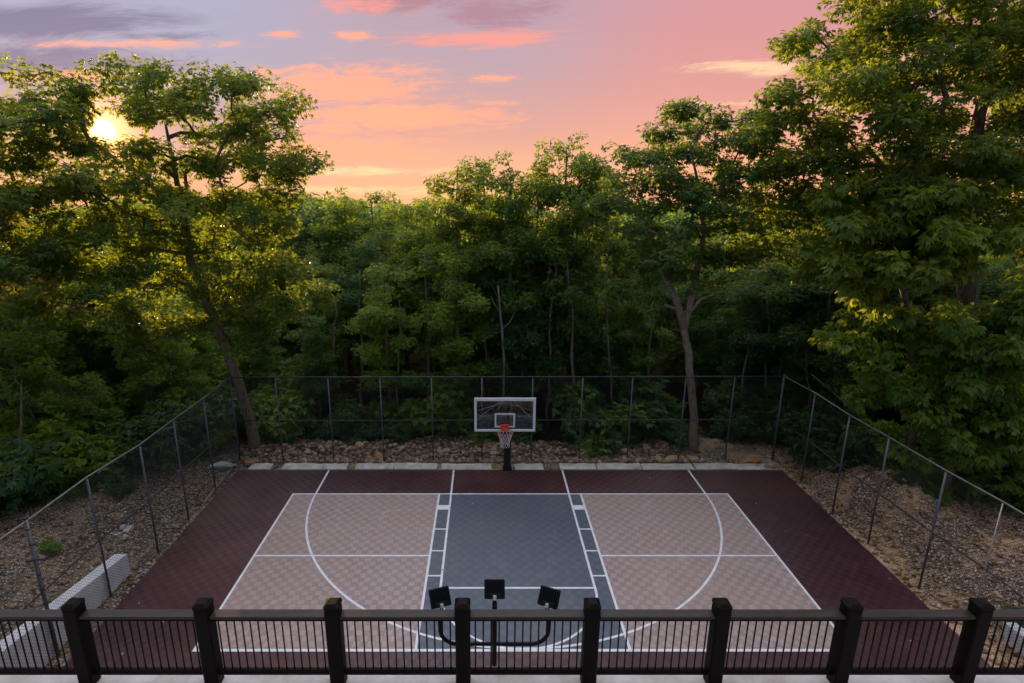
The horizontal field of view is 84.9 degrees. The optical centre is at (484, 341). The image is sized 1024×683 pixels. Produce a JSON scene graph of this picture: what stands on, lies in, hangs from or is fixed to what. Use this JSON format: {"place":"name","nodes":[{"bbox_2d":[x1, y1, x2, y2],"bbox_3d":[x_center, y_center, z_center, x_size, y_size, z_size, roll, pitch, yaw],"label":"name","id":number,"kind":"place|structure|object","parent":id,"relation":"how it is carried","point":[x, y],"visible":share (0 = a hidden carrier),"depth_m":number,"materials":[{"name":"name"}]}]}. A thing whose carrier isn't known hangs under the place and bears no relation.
{"place":"outdoors","nodes":[
{"label":"outdoors","id":0,"kind":"place"},
{"bbox_2d":[0,213,1023,666],"bbox_3d":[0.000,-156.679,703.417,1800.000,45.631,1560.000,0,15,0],"label":"ground","id":1,"kind":"structure","parent":0,"point":[888,413],"depth_m":15.69,"materials":[{"name":"brown soil"}]},
{"bbox_2d":[0,433,75,515],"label":"bush","id":2,"kind":"object","parent":1,"relation":"on","point":[30,468],"visible":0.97,"depth_m":15.58,"materials":[{"name":"green plant"}]},
{"bbox_2d":[0,244,75,410],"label":"broadleaf tree","id":3,"kind":"object","parent":1,"relation":"on","point":[6,362],"visible":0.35,"depth_m":18.02,"materials":[{"name":"green plant"}]},
{"bbox_2d":[0,330,91,438],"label":"understory tree","id":4,"kind":"object","parent":1,"relation":"on","point":[43,402],"visible":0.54,"depth_m":17.58,"materials":[{"name":"green plant"}]},
{"bbox_2d":[0,412,97,507],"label":"bush","id":5,"kind":"object","parent":1,"relation":"on","point":[52,432],"visible":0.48,"depth_m":16.90,"materials":[{"name":"green plant"}]},
{"bbox_2d":[0,259,123,400],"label":"hickory tree","id":6,"kind":"object","parent":1,"relation":"on","point":[71,365],"visible":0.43,"depth_m":19.47,"materials":[{"name":"green plant"}]},
{"bbox_2d":[0,554,129,666],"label":"wall","id":7,"kind":"structure","parent":1,"relation":"on","point":[87,589],"depth_m":11.55,"materials":[{"name":"concrete"}]},
{"bbox_2d":[0,97,132,292],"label":"oak tree","id":8,"kind":"object","parent":1,"relation":"on","point":[24,163],"visible":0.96,"depth_m":14.63,"materials":[{"name":"green plant"}]},
{"bbox_2d":[18,404,126,435],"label":"bush","id":9,"kind":"object","parent":1,"relation":"on","point":[70,415],"visible":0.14,"depth_m":18.34,"materials":[{"name":"green plant"}]},
{"bbox_2d":[42,277,128,390],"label":"broadleaf tree","id":10,"kind":"object","parent":1,"relation":"on","point":[83,347],"visible":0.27,"depth_m":20.23,"materials":[{"name":"green plant"}]},
{"bbox_2d":[34,383,141,422],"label":"bush","id":11,"kind":"object","parent":1,"relation":"on","point":[119,398],"visible":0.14,"depth_m":19.69,"materials":[{"name":"green plant"}]},
{"bbox_2d":[56,371,124,434],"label":"understory tree","id":12,"kind":"object","parent":1,"relation":"on","point":[97,399],"visible":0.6,"depth_m":18.30,"materials":[{"name":"green plant"}]},
{"bbox_2d":[65,419,139,489],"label":"bush","id":13,"kind":"object","parent":1,"relation":"on","point":[103,453],"visible":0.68,"depth_m":17.32,"materials":[{"name":"green plant"}]},
{"bbox_2d":[60,264,154,391],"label":"broadleaf tree","id":14,"kind":"object","parent":1,"relation":"on","point":[118,378],"visible":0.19,"depth_m":20.45,"materials":[{"name":"green plant"}]},
{"bbox_2d":[0,377,239,666],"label":"chain link fence","id":15,"kind":"object","parent":1,"relation":"on","point":[31,543],"visible":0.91,"depth_m":12.87,"materials":[{"name":"grey metal"}]},
{"bbox_2d":[92,418,193,474],"bbox_3d":[-11.519,3.340,19.032,2.810,1.840,3.215,13,20,40],"label":"bush","id":16,"kind":"object","parent":1,"relation":"on","point":[131,458],"visible":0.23,"depth_m":18.11,"materials":[{"name":"green plant"}]},
{"bbox_2d":[115,350,185,417],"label":"understory tree","id":17,"kind":"object","parent":1,"relation":"on","point":[143,380],"visible":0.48,"depth_m":20.01,"materials":[{"name":"green plant"}]},
{"bbox_2d":[101,393,230,471],"bbox_3d":[-11.064,2.961,19.716,3.831,2.434,4.383,5,16,16],"label":"bush","id":18,"kind":"object","parent":1,"relation":"on","point":[157,420],"visible":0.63,"depth_m":18.58,"materials":[{"name":"green plant"}]},
{"bbox_2d":[134,291,204,401],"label":"hickory tree","id":19,"kind":"object","parent":1,"relation":"on","point":[195,361],"visible":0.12,"depth_m":21.50,"materials":[{"name":"green plant"}]},
{"bbox_2d":[0,49,343,451],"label":"oak tree","id":20,"kind":"object","parent":1,"relation":"on","point":[172,205],"visible":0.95,"depth_m":16.41,"materials":[{"name":"green plant"}]},
{"bbox_2d":[132,306,211,404],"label":"hickory tree","id":21,"kind":"object","parent":1,"relation":"on","point":[158,393],"visible":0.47,"depth_m":20.46,"materials":[{"name":"green plant"}]},
{"bbox_2d":[134,250,216,386],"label":"hickory tree","id":22,"kind":"object","parent":1,"relation":"on","point":[200,348],"visible":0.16,"depth_m":23.40,"materials":[{"name":"green plant"}]},
{"bbox_2d":[154,402,238,458],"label":"bush","id":23,"kind":"object","parent":1,"relation":"on","point":[217,443],"visible":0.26,"depth_m":19.64,"materials":[{"name":"green plant"}]},
{"bbox_2d":[171,382,263,443],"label":"bush","id":24,"kind":"object","parent":1,"relation":"on","point":[237,414],"visible":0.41,"depth_m":20.37,"materials":[{"name":"green plant"}]},
{"bbox_2d":[189,344,249,386],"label":"bush","id":25,"kind":"object","parent":1,"relation":"on","point":[219,360],"visible":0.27,"depth_m":24.75,"materials":[{"name":"green plant"}]},
{"bbox_2d":[184,353,263,402],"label":"bush","id":26,"kind":"object","parent":1,"relation":"on","point":[222,376],"visible":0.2,"depth_m":23.12,"materials":[{"name":"green plant"}]},
{"bbox_2d":[217,260,288,391],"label":"slender tree","id":27,"kind":"object","parent":1,"relation":"on","point":[252,359],"visible":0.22,"depth_m":23.14,"materials":[{"name":"green plant"}]},
{"bbox_2d":[248,384,284,435],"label":"bush","id":28,"kind":"object","parent":1,"relation":"on","point":[260,404],"visible":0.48,"depth_m":21.25,"materials":[{"name":"green plant"}]},
{"bbox_2d":[256,379,321,443],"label":"bush","id":29,"kind":"object","parent":1,"relation":"on","point":[294,416],"visible":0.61,"depth_m":20.88,"materials":[{"name":"green plant"}]},
{"bbox_2d":[247,355,352,414],"bbox_3d":[-8.074,2.087,23.709,4.684,3.362,2.881,9,17,30],"label":"bush","id":30,"kind":"object","parent":1,"relation":"on","point":[276,368],"visible":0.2,"depth_m":23.18,"materials":[{"name":"green plant"}]},
{"bbox_2d":[283,315,342,423],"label":"broadleaf tree","id":31,"kind":"object","parent":1,"relation":"on","point":[313,363],"visible":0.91,"depth_m":21.51,"materials":[{"name":"green plant"}]},
{"bbox_2d":[282,197,349,356],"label":"broadleaf tree","id":32,"kind":"object","parent":1,"relation":"on","point":[304,239],"visible":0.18,"depth_m":27.59,"materials":[{"name":"green plant"}]},
{"bbox_2d":[289,255,357,402],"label":"oak tree","id":33,"kind":"object","parent":1,"relation":"on","point":[329,311],"visible":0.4,"depth_m":23.16,"materials":[{"name":"green plant"}]},
{"bbox_2d":[294,193,386,384],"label":"slender tree","id":34,"kind":"object","parent":1,"relation":"on","point":[330,236],"visible":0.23,"depth_m":26.18,"materials":[{"name":"green plant"}]},
{"bbox_2d":[289,196,395,383],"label":"hickory tree","id":35,"kind":"object","parent":1,"relation":"on","point":[337,258],"visible":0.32,"depth_m":26.18,"materials":[{"name":"green plant"}]},
{"bbox_2d":[316,393,378,437],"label":"bush","id":36,"kind":"object","parent":1,"relation":"on","point":[349,409],"visible":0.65,"depth_m":21.17,"materials":[{"name":"green plant"}]},
{"bbox_2d":[337,417,380,444],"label":"bush","id":37,"kind":"object","parent":1,"relation":"on","point":[350,439],"visible":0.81,"depth_m":20.84,"materials":[{"name":"green plant"}]},
{"bbox_2d":[321,232,414,401],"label":"broadleaf tree","id":38,"kind":"object","parent":1,"relation":"on","point":[370,253],"visible":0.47,"depth_m":23.37,"materials":[{"name":"green plant"}]},
{"bbox_2d":[323,189,418,373],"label":"broadleaf tree","id":39,"kind":"object","parent":1,"relation":"on","point":[369,224],"visible":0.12,"depth_m":28.00,"materials":[{"name":"green plant"}]},
{"bbox_2d":[342,262,433,400],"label":"hickory tree","id":40,"kind":"object","parent":1,"relation":"on","point":[382,356],"visible":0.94,"depth_m":21.03,"materials":[{"name":"green plant"}]},
{"bbox_2d":[362,396,420,439],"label":"bush","id":41,"kind":"object","parent":1,"relation":"on","point":[388,410],"visible":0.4,"depth_m":21.62,"materials":[{"name":"green plant"}]},
{"bbox_2d":[371,414,416,443],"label":"bush","id":42,"kind":"object","parent":1,"relation":"on","point":[396,428],"visible":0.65,"depth_m":20.66,"materials":[{"name":"green plant"}]},
{"bbox_2d":[346,201,449,388],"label":"hickory tree","id":43,"kind":"object","parent":1,"relation":"on","point":[408,214],"visible":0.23,"depth_m":25.08,"materials":[{"name":"green plant"}]},
{"bbox_2d":[378,221,473,393],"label":"hickory tree","id":44,"kind":"object","parent":1,"relation":"on","point":[407,289],"visible":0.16,"depth_m":23.91,"materials":[{"name":"green plant"}]},
{"bbox_2d":[386,197,488,391],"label":"hickory tree","id":45,"kind":"object","parent":1,"relation":"on","point":[431,249],"visible":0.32,"depth_m":23.84,"materials":[{"name":"green plant"}]},
{"bbox_2d":[399,363,489,435],"bbox_3d":[-1.463,2.365,22.363,3.026,2.874,4.921,9,17,31],"label":"bush","id":46,"kind":"object","parent":1,"relation":"on","point":[441,412],"visible":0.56,"depth_m":20.98,"materials":[{"name":"green plant"}]},
{"bbox_2d":[408,252,513,396],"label":"hickory tree","id":47,"kind":"object","parent":1,"relation":"on","point":[448,354],"visible":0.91,"depth_m":20.70,"materials":[{"name":"green plant"}]},
{"bbox_2d":[418,166,514,375],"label":"oak tree","id":48,"kind":"object","parent":1,"relation":"on","point":[466,196],"visible":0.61,"depth_m":21.41,"materials":[{"name":"green plant"}]},
{"bbox_2d":[237,435,705,463],"bbox_3d":[-0.440,3.877,20.214,16.381,0.672,2.044,0,15,0],"label":"rubble","id":49,"kind":"object","parent":1,"relation":"on","point":[377,447],"visible":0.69,"depth_m":19.75,"materials":[{"name":"stone"}]},
{"bbox_2d":[450,393,512,444],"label":"bush","id":50,"kind":"object","parent":1,"relation":"on","point":[470,416],"visible":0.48,"depth_m":20.93,"materials":[{"name":"green plant"}]},
{"bbox_2d":[438,154,529,403],"bbox_3d":[0.043,-2.106,23.650,4.055,11.116,4.293,6,16,22],"label":"broadleaf tree","id":51,"kind":"object","parent":1,"relation":"on","point":[484,176],"visible":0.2,"depth_m":22.31,"materials":[{"name":"green plant"}]},
{"bbox_2d":[228,374,785,460],"bbox_3d":[0.757,2.752,19.087,18.618,3.448,0.084,0,15,0],"label":"chain link fence","id":52,"kind":"object","parent":1,"relation":"on","point":[381,422],"visible":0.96,"depth_m":19.04,"materials":[{"name":"grey metal"}]},
{"bbox_2d":[2,187,1015,292],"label":"woodland","id":53,"kind":"object","parent":1,"relation":"on","point":[669,220],"visible":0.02,"depth_m":56.08,"materials":[{"name":"green plant"}]},
{"bbox_2d":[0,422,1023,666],"bbox_3d":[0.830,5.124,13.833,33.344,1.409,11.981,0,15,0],"label":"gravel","id":54,"kind":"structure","parent":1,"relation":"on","point":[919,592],"depth_m":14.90,"materials":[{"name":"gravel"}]},
{"bbox_2d":[248,462,776,469],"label":"concrete kerb","id":55,"kind":"structure","parent":1,"relation":"on","point":[487,466],"depth_m":18.95,"materials":[{"name":"concrete"}]},
{"bbox_2d":[462,148,566,412],"bbox_3d":[0.824,-1.809,21.846,3.450,10.993,4.222,-13,20,-40],"label":"slender tree","id":56,"kind":"object","parent":1,"relation":"on","point":[516,204],"visible":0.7,"depth_m":20.97,"materials":[{"name":"green plant"}]},
{"bbox_2d":[494,413,542,444],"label":"bush","id":57,"kind":"object","parent":1,"relation":"on","point":[523,436],"visible":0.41,"depth_m":20.82,"materials":[{"name":"green plant"}]},
{"bbox_2d":[485,290,556,417],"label":"broadleaf tree","id":58,"kind":"object","parent":1,"relation":"on","point":[522,364],"visible":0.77,"depth_m":21.35,"materials":[{"name":"green plant"}]},
{"bbox_2d":[479,160,575,407],"bbox_3d":[1.706,-1.832,22.997,4.038,10.789,4.472,-1,15,-4],"label":"oak tree","id":59,"kind":"object","parent":1,"relation":"on","point":[538,206],"visible":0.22,"depth_m":21.93,"materials":[{"name":"green plant"}]},
{"bbox_2d":[64,470,991,666],"bbox_3d":[0.838,5.451,14.611,18.258,0.070,8.580,0,15,0],"label":"court","id":60,"kind":"object","parent":1,"relation":"on","point":[308,539],"visible":0.72,"depth_m":14.04,"materials":[{"name":"red plastic"}]},
{"bbox_2d":[474,395,535,469],"bbox_3d":[0.852,3.066,17.405,1.628,3.142,2.226,8,17,27],"label":"basketball hoop","id":61,"kind":"object","parent":60,"relation":"on","point":[506,425],"visible":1,"depth_m":16.73,"materials":[{"name":"grey metal"}]},
{"bbox_2d":[495,136,628,419],"bbox_3d":[2.996,-1.878,21.877,4.217,11.562,4.466,-9,18,-32],"label":"broadleaf tree","id":62,"kind":"object","parent":1,"relation":"on","point":[583,167],"visible":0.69,"depth_m":20.76,"materials":[{"name":"green plant"}]},
{"bbox_2d":[530,130,635,383],"bbox_3d":[3.325,-2.072,21.896,3.697,11.779,4.524,-3,15,-11],"label":"slender tree","id":63,"kind":"object","parent":1,"relation":"on","point":[582,226],"visible":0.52,"depth_m":20.85,"materials":[{"name":"green plant"}]},
{"bbox_2d":[556,300,621,389],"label":"broadleaf tree","id":64,"kind":"object","parent":1,"relation":"on","point":[603,352],"visible":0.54,"depth_m":22.15,"materials":[{"name":"green plant"}]},
{"bbox_2d":[561,254,632,380],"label":"slender tree","id":65,"kind":"object","parent":1,"relation":"on","point":[611,316],"visible":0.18,"depth_m":23.13,"materials":[{"name":"green plant"}]},
{"bbox_2d":[548,378,648,457],"bbox_3d":[3.981,2.924,21.081,3.140,2.761,4.017,-8,17,-26],"label":"bush","id":66,"kind":"object","parent":1,"relation":"on","point":[595,447],"visible":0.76,"depth_m":20.50,"materials":[{"name":"green plant"}]},
{"bbox_2d":[550,369,669,433],"bbox_3d":[5.026,2.499,22.271,4.726,3.053,3.694,7,17,25],"label":"bush","id":67,"kind":"object","parent":1,"relation":"on","point":[641,388],"visible":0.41,"depth_m":21.44,"materials":[{"name":"green plant"}]},
{"bbox_2d":[575,168,644,381],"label":"oak tree","id":68,"kind":"object","parent":1,"relation":"on","point":[614,269],"visible":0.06,"depth_m":26.05,"materials":[{"name":"green plant"}]},
{"bbox_2d":[606,280,675,399],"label":"slender tree","id":69,"kind":"object","parent":1,"relation":"on","point":[636,335],"visible":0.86,"depth_m":21.99,"materials":[{"name":"green plant"}]},
{"bbox_2d":[599,214,683,371],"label":"broadleaf tree","id":70,"kind":"object","parent":1,"relation":"on","point":[658,285],"visible":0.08,"depth_m":25.15,"materials":[{"name":"green plant"}]},
{"bbox_2d":[606,250,686,372],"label":"slender tree","id":71,"kind":"object","parent":1,"relation":"on","point":[660,317],"visible":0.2,"depth_m":23.88,"materials":[{"name":"green plant"}]},
{"bbox_2d":[628,414,674,441],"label":"bush","id":72,"kind":"object","parent":1,"relation":"on","point":[651,432],"visible":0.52,"depth_m":20.80,"materials":[{"name":"green plant"}]},
{"bbox_2d":[614,232,701,373],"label":"broadleaf tree","id":73,"kind":"object","parent":1,"relation":"on","point":[674,318],"visible":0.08,"depth_m":27.74,"materials":[{"name":"green plant"}]},
{"bbox_2d":[657,417,702,447],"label":"bush","id":74,"kind":"object","parent":1,"relation":"on","point":[668,435],"visible":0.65,"depth_m":20.61,"materials":[{"name":"green plant"}]},
{"bbox_2d":[585,95,803,452],"bbox_3d":[6.849,-1.741,18.928,7.125,12.109,5.233,-11,19,-36],"label":"hickory tree","id":75,"kind":"object","parent":1,"relation":"on","point":[686,193],"visible":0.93,"depth_m":17.36,"materials":[{"name":"green plant"}]},
{"bbox_2d":[663,267,734,389],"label":"broadleaf tree","id":76,"kind":"object","parent":1,"relation":"on","point":[696,330],"visible":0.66,"depth_m":23.49,"materials":[{"name":"green plant"}]},
{"bbox_2d":[672,213,743,370],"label":"oak tree","id":77,"kind":"object","parent":1,"relation":"on","point":[697,308],"visible":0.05,"depth_m":27.49,"materials":[{"name":"green plant"}]},
{"bbox_2d":[683,204,776,374],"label":"broadleaf tree","id":78,"kind":"object","parent":1,"relation":"on","point":[740,274],"visible":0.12,"depth_m":25.67,"materials":[{"name":"green plant"}]},
{"bbox_2d":[708,413,762,441],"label":"bush","id":79,"kind":"object","parent":1,"relation":"on","point":[732,430],"visible":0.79,"depth_m":20.86,"materials":[{"name":"green plant"}]},
{"bbox_2d":[701,378,783,440],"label":"bush","id":80,"kind":"object","parent":1,"relation":"on","point":[722,402],"visible":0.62,"depth_m":21.62,"materials":[{"name":"green plant"}]},
{"bbox_2d":[702,265,800,403],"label":"broadleaf tree","id":81,"kind":"object","parent":1,"relation":"on","point":[756,340],"visible":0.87,"depth_m":21.52,"materials":[{"name":"green plant"}]},
{"bbox_2d":[705,251,802,396],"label":"hickory tree","id":82,"kind":"object","parent":1,"relation":"on","point":[739,312],"visible":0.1,"depth_m":22.96,"materials":[{"name":"green plant"}]},
{"bbox_2d":[713,217,815,396],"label":"broadleaf tree","id":83,"kind":"object","parent":1,"relation":"on","point":[735,285],"visible":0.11,"depth_m":22.68,"materials":[{"name":"green plant"}]},
{"bbox_2d":[726,392,807,431],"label":"bush","id":84,"kind":"object","parent":1,"relation":"on","point":[755,395],"visible":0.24,"depth_m":21.64,"materials":[{"name":"green plant"}]},
{"bbox_2d":[758,351,811,410],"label":"understory tree","id":85,"kind":"object","parent":1,"relation":"on","point":[776,385],"visible":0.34,"depth_m":21.32,"materials":[{"name":"green plant"}]},
{"bbox_2d":[736,216,840,394],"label":"oak tree","id":86,"kind":"object","parent":1,"relation":"on","point":[790,348],"visible":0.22,"depth_m":21.61,"materials":[{"name":"green plant"}]},
{"bbox_2d":[759,232,875,406],"bbox_3d":[12.307,0.044,20.589,4.264,8.141,4.016,11,18,35],"label":"broadleaf tree","id":87,"kind":"object","parent":1,"relation":"on","point":[834,359],"visible":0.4,"depth_m":20.11,"materials":[{"name":"green plant"}]},
{"bbox_2d":[771,264,865,403],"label":"broadleaf tree","id":88,"kind":"object","parent":1,"relation":"on","point":[801,353],"visible":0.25,"depth_m":20.35,"materials":[{"name":"green plant"}]},
{"bbox_2d":[795,422,868,473],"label":"bush","id":89,"kind":"object","parent":1,"relation":"on","point":[845,464],"visible":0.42,"depth_m":18.08,"materials":[{"name":"green plant"}]},
{"bbox_2d":[768,397,897,467],"bbox_3d":[12.039,3.160,19.728,4.004,2.505,3.499,0,15,-1],"label":"bush","id":90,"kind":"object","parent":1,"relation":"on","point":[791,441],"visible":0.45,"depth_m":19.04,"materials":[{"name":"green plant"}]},
{"bbox_2d":[804,348,886,424],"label":"understory tree","id":91,"kind":"object","parent":1,"relation":"on","point":[835,383],"visible":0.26,"depth_m":19.56,"materials":[{"name":"green plant"}]},
{"bbox_2d":[718,0,1023,424],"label":"oak tree","id":92,"kind":"object","parent":1,"relation":"on","point":[995,72],"visible":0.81,"depth_m":14.57,"materials":[{"name":"green plant"}]},
{"bbox_2d":[829,417,930,480],"bbox_3d":[12.761,3.619,18.069,2.934,2.374,2.293,4,16,15],"label":"bush","id":93,"kind":"object","parent":1,"relation":"on","point":[861,442],"visible":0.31,"depth_m":17.79,"materials":[{"name":"green plant"}]},
{"bbox_2d":[833,284,927,383],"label":"slender tree","id":94,"kind":"object","parent":1,"relation":"on","point":[888,299],"visible":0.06,"depth_m":19.75,"materials":[{"name":"green plant"}]},
{"bbox_2d":[775,376,1023,666],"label":"chain link fence","id":95,"kind":"object","parent":1,"relation":"on","point":[931,531],"visible":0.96,"depth_m":13.51,"materials":[{"name":"grey metal"}]},
{"bbox_2d":[788,160,1023,470],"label":"maple tree","id":96,"kind":"object","parent":1,"relation":"on","point":[937,253],"visible":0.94,"depth_m":14.00,"materials":[{"name":"green plant"}]},
{"bbox_2d":[808,264,1023,497],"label":"maple tree","id":97,"kind":"object","parent":1,"relation":"on","point":[971,380],"visible":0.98,"depth_m":15.17,"materials":[{"name":"green plant"}]},
{"bbox_2d":[885,185,1011,360],"bbox_3d":[18.003,-1.262,22.284,4.887,9.668,4.413,5,16,16],"label":"oak tree","id":98,"kind":"object","parent":1,"relation":"on","point":[951,286],"visible":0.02,"depth_m":22.09,"materials":[{"name":"green plant"}]},
{"bbox_2d":[912,448,1009,498],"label":"bush","id":99,"kind":"object","parent":1,"relation":"on","point":[968,471],"visible":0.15,"depth_m":16.50,"materials":[{"name":"green plant"}]},
{"bbox_2d":[927,252,1023,363],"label":"broadleaf tree","id":100,"kind":"object","parent":1,"relation":"on","point":[983,285],"visible":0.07,"depth_m":19.08,"materials":[{"name":"green plant"}]},
{"bbox_2d":[977,466,1023,516],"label":"bush","id":101,"kind":"object","parent":1,"relation":"on","point":[1018,493],"visible":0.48,"depth_m":16.20,"materials":[{"name":"green plant"}]},
{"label":"retaining wall","id":102,"kind":"structure","parent":1,"relation":"on","visible":0},
{"bbox_2d":[0,675,1023,682],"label":"deck","id":103,"kind":"structure","parent":102,"relation":"on","point":[505,679],"depth_m":7.16,"materials":[{"name":"concrete"}]},
{"bbox_2d":[428,579,560,666],"bbox_3d":[0.127,3.768,7.353,1.745,1.318,0.427,0,15,0],"label":"floodlight mast","id":104,"kind":"object","parent":103,"relation":"attached to","point":[494,590],"visible":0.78,"depth_m":7.30,"materials":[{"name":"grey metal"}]},
{"bbox_2d":[0,598,1023,682],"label":"deck railing","id":105,"kind":"object","parent":103,"relation":"on","point":[977,616],"visible":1,"depth_m":6.92,"materials":[{"name":"black metal"}]},
{"bbox_2d":[0,0,1023,213],"label":"sky","id":106,"kind":"structure","parent":0,"point":[403,90],"materials":[{"name":"pink"}]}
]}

